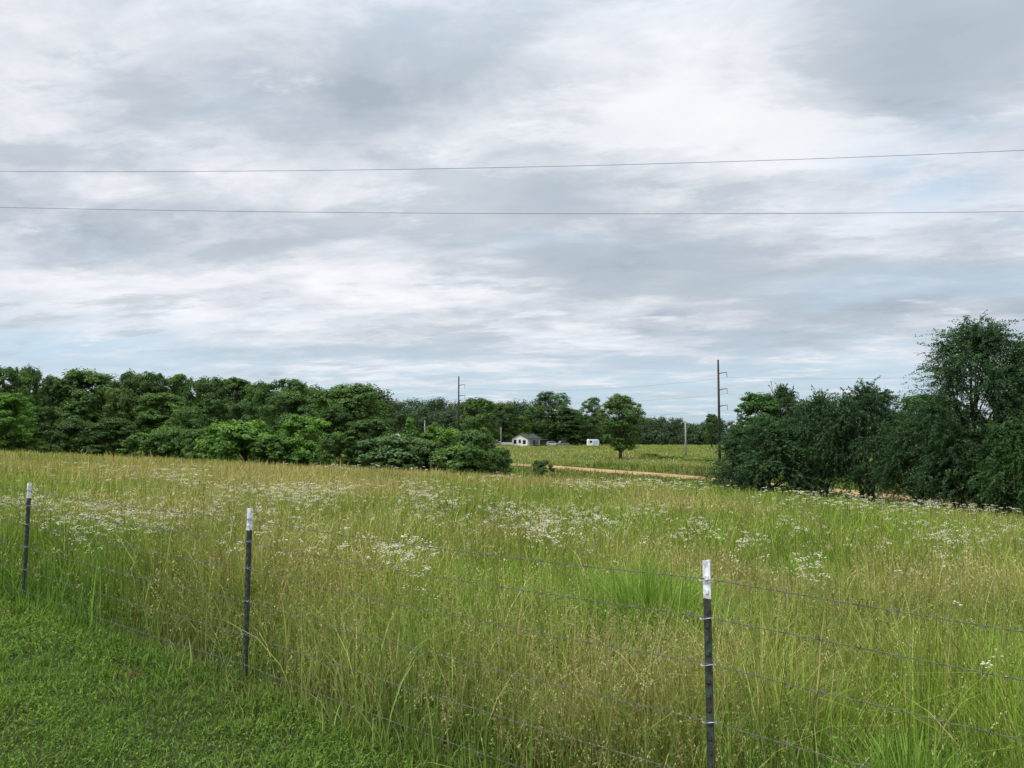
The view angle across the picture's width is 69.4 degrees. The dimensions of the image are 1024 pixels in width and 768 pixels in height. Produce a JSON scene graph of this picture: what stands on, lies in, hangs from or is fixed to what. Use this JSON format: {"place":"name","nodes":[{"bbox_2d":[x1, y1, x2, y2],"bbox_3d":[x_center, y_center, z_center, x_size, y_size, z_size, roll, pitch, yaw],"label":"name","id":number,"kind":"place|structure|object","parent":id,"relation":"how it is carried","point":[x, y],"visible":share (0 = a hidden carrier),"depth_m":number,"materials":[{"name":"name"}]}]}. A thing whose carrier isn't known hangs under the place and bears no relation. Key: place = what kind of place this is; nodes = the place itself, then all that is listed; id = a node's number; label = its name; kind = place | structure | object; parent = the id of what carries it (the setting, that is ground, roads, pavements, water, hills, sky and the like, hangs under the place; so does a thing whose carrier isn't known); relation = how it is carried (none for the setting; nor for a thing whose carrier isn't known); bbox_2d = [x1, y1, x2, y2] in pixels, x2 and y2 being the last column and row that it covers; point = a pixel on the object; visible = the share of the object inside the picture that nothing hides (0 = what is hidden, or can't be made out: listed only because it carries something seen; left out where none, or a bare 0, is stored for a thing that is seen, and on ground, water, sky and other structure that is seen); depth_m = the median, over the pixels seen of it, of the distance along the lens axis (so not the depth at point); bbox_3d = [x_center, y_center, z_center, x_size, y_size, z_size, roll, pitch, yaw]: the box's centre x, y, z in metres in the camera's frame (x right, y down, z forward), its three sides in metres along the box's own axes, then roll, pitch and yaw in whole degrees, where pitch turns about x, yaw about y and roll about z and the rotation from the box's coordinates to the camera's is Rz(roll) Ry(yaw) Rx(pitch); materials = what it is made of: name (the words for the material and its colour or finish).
{"place":"outdoors","nodes":[
{"label":"outdoors","id":0,"kind":"place"},
{"bbox_2d":[0,443,976,767],"bbox_3d":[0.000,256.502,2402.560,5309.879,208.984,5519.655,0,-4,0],"label":"ground","id":1,"kind":"structure","parent":0,"point":[160,727],"depth_m":4.33,"materials":[{"name":"green plant"}]},
{"bbox_2d":[0,365,38,450],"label":"deciduous tree","id":2,"kind":"object","parent":1,"relation":"on","point":[18,380],"visible":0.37,"depth_m":100.03,"materials":[{"name":"green plant"}]},
{"bbox_2d":[0,392,45,452],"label":"deciduous tree","id":3,"kind":"object","parent":1,"relation":"on","point":[14,403],"visible":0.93,"depth_m":81.47,"materials":[{"name":"green plant"}]},
{"bbox_2d":[10,363,42,445],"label":"deciduous tree","id":4,"kind":"object","parent":1,"relation":"on","point":[36,375],"visible":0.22,"depth_m":112.15,"materials":[{"name":"green plant"}]},
{"bbox_2d":[12,405,65,453],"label":"deciduous tree","id":5,"kind":"object","parent":1,"relation":"on","point":[52,413],"visible":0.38,"depth_m":91.49,"materials":[{"name":"green plant"}]},
{"bbox_2d":[36,374,69,435],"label":"deciduous tree","id":6,"kind":"object","parent":1,"relation":"on","point":[47,385],"visible":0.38,"depth_m":103.14,"materials":[{"name":"green plant"}]},
{"bbox_2d":[36,418,108,456],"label":"deciduous tree","id":7,"kind":"object","parent":1,"relation":"on","point":[66,430],"visible":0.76,"depth_m":82.59,"materials":[{"name":"green plant"}]},
{"bbox_2d":[46,389,110,452],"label":"deciduous tree","id":8,"kind":"object","parent":1,"relation":"on","point":[76,408],"visible":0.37,"depth_m":87.49,"materials":[{"name":"green plant"}]},
{"bbox_2d":[37,366,126,448],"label":"deciduous tree","id":9,"kind":"object","parent":1,"relation":"on","point":[84,379],"visible":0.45,"depth_m":104.29,"materials":[{"name":"green plant"}]},
{"bbox_2d":[76,417,140,457],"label":"deciduous tree","id":10,"kind":"object","parent":1,"relation":"on","point":[113,424],"visible":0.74,"depth_m":83.62,"materials":[{"name":"green plant"}]},
{"bbox_2d":[97,385,147,456],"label":"deciduous tree","id":11,"kind":"object","parent":1,"relation":"on","point":[123,398],"visible":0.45,"depth_m":90.92,"materials":[{"name":"green plant"}]},
{"bbox_2d":[101,368,144,452],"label":"deciduous tree","id":12,"kind":"object","parent":1,"relation":"on","point":[130,380],"visible":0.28,"depth_m":109.00,"materials":[{"name":"green plant"}]},
{"bbox_2d":[116,432,160,457],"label":"bush","id":13,"kind":"object","parent":1,"relation":"on","point":[143,440],"visible":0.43,"depth_m":75.08,"materials":[{"name":"green plant"}]},
{"bbox_2d":[135,371,172,432],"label":"deciduous tree","id":14,"kind":"object","parent":1,"relation":"on","point":[153,383],"visible":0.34,"depth_m":105.14,"materials":[{"name":"green plant"}]},
{"bbox_2d":[129,392,188,455],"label":"deciduous tree","id":15,"kind":"object","parent":1,"relation":"on","point":[149,417],"visible":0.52,"depth_m":88.69,"materials":[{"name":"green plant"}]},
{"bbox_2d":[148,425,193,459],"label":"bush","id":16,"kind":"object","parent":1,"relation":"on","point":[170,439],"visible":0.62,"depth_m":75.59,"materials":[{"name":"green plant"}]},
{"bbox_2d":[156,373,199,426],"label":"deciduous tree","id":17,"kind":"object","parent":1,"relation":"on","point":[177,384],"visible":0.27,"depth_m":111.35,"materials":[{"name":"green plant"}]},
{"bbox_2d":[161,405,205,457],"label":"deciduous tree","id":18,"kind":"object","parent":1,"relation":"on","point":[183,415],"visible":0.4,"depth_m":83.20,"materials":[{"name":"green plant"}]},
{"bbox_2d":[180,427,210,461],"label":"bush","id":19,"kind":"object","parent":1,"relation":"on","point":[190,435],"visible":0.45,"depth_m":73.61,"materials":[{"name":"green plant"}]},
{"bbox_2d":[181,375,228,431],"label":"deciduous tree","id":20,"kind":"object","parent":1,"relation":"on","point":[204,388],"visible":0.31,"depth_m":104.82,"materials":[{"name":"green plant"}]},
{"bbox_2d":[191,398,243,455],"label":"deciduous tree","id":21,"kind":"object","parent":1,"relation":"on","point":[223,406],"visible":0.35,"depth_m":91.33,"materials":[{"name":"green plant"}]},
{"bbox_2d":[213,376,254,456],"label":"deciduous tree","id":22,"kind":"object","parent":1,"relation":"on","point":[234,383],"visible":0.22,"depth_m":109.63,"materials":[{"name":"green plant"}]},
{"bbox_2d":[193,419,280,463],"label":"bush","id":23,"kind":"object","parent":1,"relation":"on","point":[224,446],"visible":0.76,"depth_m":72.38,"materials":[{"name":"green plant"}]},
{"bbox_2d":[227,400,262,459],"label":"deciduous tree","id":24,"kind":"object","parent":1,"relation":"on","point":[250,411],"visible":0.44,"depth_m":89.07,"materials":[{"name":"green plant"}]},
{"bbox_2d":[241,379,276,433],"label":"deciduous tree","id":25,"kind":"object","parent":1,"relation":"on","point":[259,391],"visible":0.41,"depth_m":102.80,"materials":[{"name":"green plant"}]},
{"bbox_2d":[250,434,302,465],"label":"bush","id":26,"kind":"object","parent":1,"relation":"on","point":[268,443],"visible":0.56,"depth_m":71.28,"materials":[{"name":"green plant"}]},
{"bbox_2d":[259,379,312,418],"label":"deciduous tree","id":27,"kind":"object","parent":1,"relation":"on","point":[297,385],"visible":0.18,"depth_m":105.26,"materials":[{"name":"green plant"}]},
{"bbox_2d":[258,389,324,459],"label":"deciduous tree","id":28,"kind":"object","parent":1,"relation":"on","point":[290,401],"visible":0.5,"depth_m":85.05,"materials":[{"name":"green plant"}]},
{"bbox_2d":[264,414,340,466],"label":"bush","id":29,"kind":"object","parent":1,"relation":"on","point":[298,426],"visible":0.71,"depth_m":73.45,"materials":[{"name":"green plant"}]},
{"bbox_2d":[306,390,330,443],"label":"deciduous tree","id":30,"kind":"object","parent":1,"relation":"on","point":[311,394],"visible":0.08,"depth_m":103.41,"materials":[{"name":"green plant"}]},
{"bbox_2d":[308,431,351,467],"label":"bush","id":31,"kind":"object","parent":1,"relation":"on","point":[326,439],"visible":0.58,"depth_m":68.96,"materials":[{"name":"green plant"}]},
{"bbox_2d":[315,405,358,458],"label":"deciduous tree","id":32,"kind":"object","parent":1,"relation":"on","point":[333,413],"visible":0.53,"depth_m":87.38,"materials":[{"name":"green plant"}]},
{"bbox_2d":[308,382,393,458],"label":"deciduous tree","id":33,"kind":"object","parent":1,"relation":"on","point":[343,396],"visible":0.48,"depth_m":93.09,"materials":[{"name":"green plant"}]},
{"bbox_2d":[335,418,393,467],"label":"tree","id":34,"kind":"object","parent":1,"relation":"on","point":[361,427],"visible":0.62,"depth_m":67.08,"materials":[{"name":"green plant"}]},
{"bbox_2d":[368,401,394,438],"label":"deciduous tree","id":35,"kind":"object","parent":1,"relation":"on","point":[387,408],"visible":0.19,"depth_m":107.80,"materials":[{"name":"green plant"}]},
{"bbox_2d":[355,432,434,471],"bbox_3d":[-9.636,6.395,62.988,7.882,4.582,8.301,1,-4,-15],"label":"bush","id":36,"kind":"object","parent":1,"relation":"on","point":[392,450],"visible":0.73,"depth_m":60.98,"materials":[{"name":"green plant"}]},
{"bbox_2d":[404,417,419,438],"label":"tree","id":37,"kind":"object","parent":1,"relation":"on","point":[410,428],"visible":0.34,"depth_m":71.62,"materials":[{"name":"green plant"}]},
{"bbox_2d":[398,440,448,472],"bbox_3d":[-7.203,6.615,61.789,4.518,3.905,4.437,0,-4,2],"label":"bush","id":38,"kind":"object","parent":1,"relation":"on","point":[429,447],"visible":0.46,"depth_m":60.78,"materials":[{"name":"green plant"}]},
{"bbox_2d":[419,425,460,469],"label":"bush","id":39,"kind":"object","parent":1,"relation":"on","point":[440,434],"visible":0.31,"depth_m":65.36,"materials":[{"name":"green plant"}]},
{"bbox_2d":[428,444,489,474],"bbox_3d":[-4.357,6.586,59.512,5.705,3.502,6.009,1,-4,-18],"label":"bush","id":40,"kind":"object","parent":1,"relation":"on","point":[462,458],"visible":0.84,"depth_m":58.85,"materials":[{"name":"green plant"}]},
{"bbox_2d":[458,376,464,429],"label":"utility pole","id":41,"kind":"object","parent":1,"relation":"on","point":[458,401],"visible":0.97,"depth_m":117.98,"materials":[{"name":"wood"}]},
{"bbox_2d":[455,397,499,444],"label":"deciduous tree","id":42,"kind":"object","parent":1,"relation":"on","point":[473,406],"visible":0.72,"depth_m":148.64,"materials":[{"name":"green plant"}]},
{"bbox_2d":[449,427,511,474],"bbox_3d":[-2.592,6.153,62.368,5.102,5.106,5.545,-1,-4,21],"label":"bush","id":43,"kind":"object","parent":1,"relation":"on","point":[472,438],"visible":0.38,"depth_m":61.94,"materials":[{"name":"green plant"}]},
{"bbox_2d":[481,447,513,476],"bbox_3d":[-1.187,6.750,59.747,2.915,3.313,2.863,0,-4,0],"label":"bush","id":44,"kind":"object","parent":1,"relation":"on","point":[501,455],"visible":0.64,"depth_m":59.22,"materials":[{"name":"green plant"}]},
{"bbox_2d":[0,383,996,448],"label":"wood","id":45,"kind":"object","parent":1,"relation":"on","point":[667,432],"visible":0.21,"depth_m":281.26,"materials":[{"name":"green plant"}]},
{"bbox_2d":[501,442,511,445],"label":"flatbed trailer","id":46,"kind":"object","parent":1,"relation":"on","point":[506,443],"visible":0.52,"depth_m":236.31,"materials":[{"name":"white"}]},
{"bbox_2d":[488,403,525,441],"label":"deciduous tree","id":47,"kind":"object","parent":1,"relation":"on","point":[505,434],"visible":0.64,"depth_m":260.43,"materials":[{"name":"green plant"}]},
{"bbox_2d":[0,450,1021,767],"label":"wildflowers","id":48,"kind":"object","parent":1,"relation":"on","point":[396,546],"visible":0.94,"depth_m":9.48,"materials":[{"name":"white plant"}]},
{"bbox_2d":[489,419,533,441],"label":"deciduous tree","id":49,"kind":"object","parent":1,"relation":"on","point":[510,429],"visible":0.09,"depth_m":280.41,"materials":[{"name":"green plant"}]},
{"bbox_2d":[0,444,1023,767],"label":"meadow grass","id":50,"kind":"structure","parent":1,"relation":"on","point":[820,724],"depth_m":6.06,"materials":[{"name":"green plant"}]},
{"bbox_2d":[0,483,1023,767],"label":"wire fence","id":51,"kind":"object","parent":1,"relation":"on","point":[706,619],"visible":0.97,"depth_m":3.42,"materials":[{"name":"grey metal"}]},
{"bbox_2d":[511,416,532,434],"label":"deciduous tree","id":52,"kind":"object","parent":1,"relation":"on","point":[526,428],"visible":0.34,"depth_m":273.73,"materials":[{"name":"green plant"}]},
{"bbox_2d":[510,432,546,446],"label":"farmhouse","id":53,"kind":"object","parent":1,"relation":"on","point":[528,438],"visible":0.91,"depth_m":235.76,"materials":[{"name":"white"}]},
{"bbox_2d":[525,408,546,434],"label":"deciduous tree","id":54,"kind":"object","parent":1,"relation":"on","point":[535,431],"visible":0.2,"depth_m":282.98,"materials":[{"name":"green plant"}]},
{"bbox_2d":[534,442,546,446],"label":"timber deck","id":55,"kind":"structure","parent":1,"relation":"on","point":[542,443],"depth_m":235.24,"materials":[{"name":"brown wood"}]},
{"bbox_2d":[531,460,555,478],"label":"bush","id":56,"kind":"object","parent":1,"relation":"on","point":[540,465],"visible":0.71,"depth_m":65.31,"materials":[{"name":"green plant"}]},
{"bbox_2d":[521,391,575,442],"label":"deciduous tree","id":57,"kind":"object","parent":1,"relation":"on","point":[544,407],"visible":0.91,"depth_m":263.30,"materials":[{"name":"green plant"}]},
{"bbox_2d":[545,441,556,445],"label":"parked car","id":58,"kind":"object","parent":1,"relation":"on","point":[549,443],"visible":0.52,"depth_m":238.39,"materials":[{"name":"silver metal"}]},
{"bbox_2d":[556,441,568,445],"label":"pickup truck","id":59,"kind":"object","parent":1,"relation":"on","point":[562,443],"visible":0.7,"depth_m":238.62,"materials":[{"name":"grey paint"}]},
{"bbox_2d":[547,407,590,444],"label":"deciduous tree","id":60,"kind":"object","parent":1,"relation":"on","point":[568,437],"visible":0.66,"depth_m":260.45,"materials":[{"name":"green plant"}]},
{"bbox_2d":[571,415,601,443],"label":"deciduous tree","id":61,"kind":"object","parent":1,"relation":"on","point":[584,436],"visible":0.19,"depth_m":269.92,"materials":[{"name":"green plant"}]},
{"bbox_2d":[575,397,607,438],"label":"deciduous tree","id":62,"kind":"object","parent":1,"relation":"on","point":[591,404],"visible":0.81,"depth_m":256.46,"materials":[{"name":"green plant"}]},
{"bbox_2d":[587,439,598,446],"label":"camper","id":63,"kind":"object","parent":1,"relation":"on","point":[592,442],"visible":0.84,"depth_m":226.32,"materials":[{"name":"white metal"}]},
{"bbox_2d":[593,393,645,458],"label":"pasture tree","id":64,"kind":"object","parent":1,"relation":"on","point":[617,405],"visible":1,"depth_m":105.16,"materials":[{"name":"green plant"}]},
{"bbox_2d":[639,453,659,457],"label":"weed clump","id":65,"kind":"object","parent":1,"relation":"on","point":[650,454],"visible":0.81,"depth_m":112.98,"materials":[{"name":"green plant"}]},
{"bbox_2d":[486,537,834,672],"bbox_3d":[1.039,1.723,5.743,2.684,1.060,2.593,-3,-4,37],"label":"grass clump","id":66,"kind":"object","parent":1,"relation":"on","point":[651,592],"visible":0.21,"depth_m":5.75,"materials":[{"name":"green plant"}]},
{"bbox_2d":[657,456,683,458],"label":"weed clump","id":67,"kind":"object","parent":1,"relation":"on","point":[677,457],"visible":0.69,"depth_m":106.59,"materials":[{"name":"green plant"}]},
{"bbox_2d":[685,422,686,454],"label":"service pole","id":68,"kind":"object","parent":1,"relation":"on","point":[685,441],"visible":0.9,"depth_m":117.54,"materials":[{"name":"grey wood"}]},
{"bbox_2d":[465,417,683,425],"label":"power line","id":69,"kind":"object","parent":68,"relation":"attached to","point":[570,425],"visible":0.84,"depth_m":117.56,"materials":[{"name":"black metal"}]},
{"bbox_2d":[679,458,713,461],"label":"weed clump","id":70,"kind":"object","parent":1,"relation":"on","point":[698,459],"visible":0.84,"depth_m":98.92,"materials":[{"name":"green plant"}]},
{"bbox_2d":[702,413,721,446],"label":"deciduous tree","id":71,"kind":"object","parent":1,"relation":"on","point":[713,429],"visible":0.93,"depth_m":198.85,"materials":[{"name":"green plant"}]},
{"bbox_2d":[717,360,727,465],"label":"utility pole","id":72,"kind":"object","parent":1,"relation":"on","point":[719,422],"visible":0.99,"depth_m":84.91,"materials":[{"name":"brown wood"}]},
{"bbox_2d":[467,410,723,416],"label":"power line","id":73,"kind":"object","parent":72,"relation":"attached to","point":[609,416],"visible":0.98,"depth_m":96.84,"materials":[{"name":"black metal"}]},
{"bbox_2d":[469,377,726,390],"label":"power line","id":74,"kind":"object","parent":72,"relation":"attached to","point":[610,388],"visible":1,"depth_m":97.21,"materials":[{"name":"black metal"}]},
{"bbox_2d":[723,391,798,462],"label":"deciduous tree","id":75,"kind":"object","parent":1,"relation":"on","point":[752,404],"visible":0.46,"depth_m":70.56,"materials":[{"name":"green plant"}]},
{"bbox_2d":[689,412,844,497],"bbox_3d":[16.213,5.371,46.869,9.428,7.158,9.261,3,-5,-38],"label":"willowy tree","id":76,"kind":"object","parent":1,"relation":"on","point":[770,433],"visible":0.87,"depth_m":45.66,"materials":[{"name":"green plant"}]},
{"bbox_2d":[757,381,811,466],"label":"deciduous tree","id":77,"kind":"object","parent":1,"relation":"on","point":[788,401],"visible":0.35,"depth_m":71.39,"materials":[{"name":"green plant"}]},
{"bbox_2d":[766,385,872,498],"bbox_3d":[19.043,4.287,45.810,5.768,8.516,5.988,3,-5,-43],"label":"willowy tree","id":78,"kind":"object","parent":1,"relation":"on","point":[808,409],"visible":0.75,"depth_m":45.03,"materials":[{"name":"green plant"}]},
{"bbox_2d":[728,546,927,596],"bbox_3d":[3.188,2.158,8.132,2.891,0.841,2.818,0,-4,0],"label":"grass clump","id":79,"kind":"object","parent":1,"relation":"on","point":[790,558],"visible":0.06,"depth_m":8.14,"materials":[{"name":"green plant"}]},
{"bbox_2d":[803,377,924,505],"bbox_3d":[21.230,3.975,43.826,6.716,9.100,6.973,2,-4,-25],"label":"willowy tree","id":80,"kind":"object","parent":1,"relation":"on","point":[869,403],"visible":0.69,"depth_m":43.45,"materials":[{"name":"green plant"}]},
{"bbox_2d":[776,717,1009,767],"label":"grass clump","id":81,"kind":"object","parent":1,"relation":"on","point":[917,754],"visible":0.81,"depth_m":3.22,"materials":[{"name":"green plant"}]},
{"bbox_2d":[860,412,973,510],"bbox_3d":[22.063,4.712,39.796,5.670,6.425,5.886,3,-5,-44],"label":"willowy tree","id":82,"kind":"object","parent":1,"relation":"on","point":[895,442],"visible":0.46,"depth_m":39.66,"materials":[{"name":"green plant"}]},
{"bbox_2d":[873,392,981,468],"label":"deciduous tree","id":83,"kind":"object","parent":1,"relation":"on","point":[906,401],"visible":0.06,"depth_m":65.78,"materials":[{"name":"green plant"}]},
{"bbox_2d":[867,310,1023,517],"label":"willowy tree","id":84,"kind":"object","parent":1,"relation":"on","point":[973,343],"visible":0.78,"depth_m":37.26,"materials":[{"name":"green plant"}]},
{"bbox_2d":[904,423,997,512],"bbox_3d":[22.926,4.580,37.840,4.670,5.192,4.563,-1,-4,9],"label":"willowy tree","id":85,"kind":"object","parent":1,"relation":"on","point":[966,456],"visible":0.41,"depth_m":37.22,"materials":[{"name":"green plant"}]},
{"bbox_2d":[960,408,1023,517],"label":"willowy tree","id":86,"kind":"object","parent":1,"relation":"on","point":[1013,452],"visible":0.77,"depth_m":34.65,"materials":[{"name":"green plant"}]},
{"bbox_2d":[962,331,1023,508],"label":"willowy tree","id":87,"kind":"object","parent":1,"relation":"on","point":[1019,385],"visible":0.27,"depth_m":36.11,"materials":[{"name":"green plant"}]},
{"bbox_2d":[0,207,1023,213],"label":"power line","id":88,"kind":"object","parent":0,"point":[517,213],"visible":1,"depth_m":19.99,"materials":[{"name":"black metal"}]},
{"bbox_2d":[0,0,1023,442],"label":"sky","id":89,"kind":"structure","parent":0,"point":[633,282],"materials":[{"name":"grey"}]},
{"bbox_2d":[11,150,1022,171],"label":"power line","id":90,"kind":"object","parent":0,"point":[443,168],"visible":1,"depth_m":20.23,"materials":[{"name":"black metal"}]},
{"bbox_2d":[511,463,976,509],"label":"road","id":91,"kind":"structure","parent":0,"point":[682,476],"depth_m":72.73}
]}

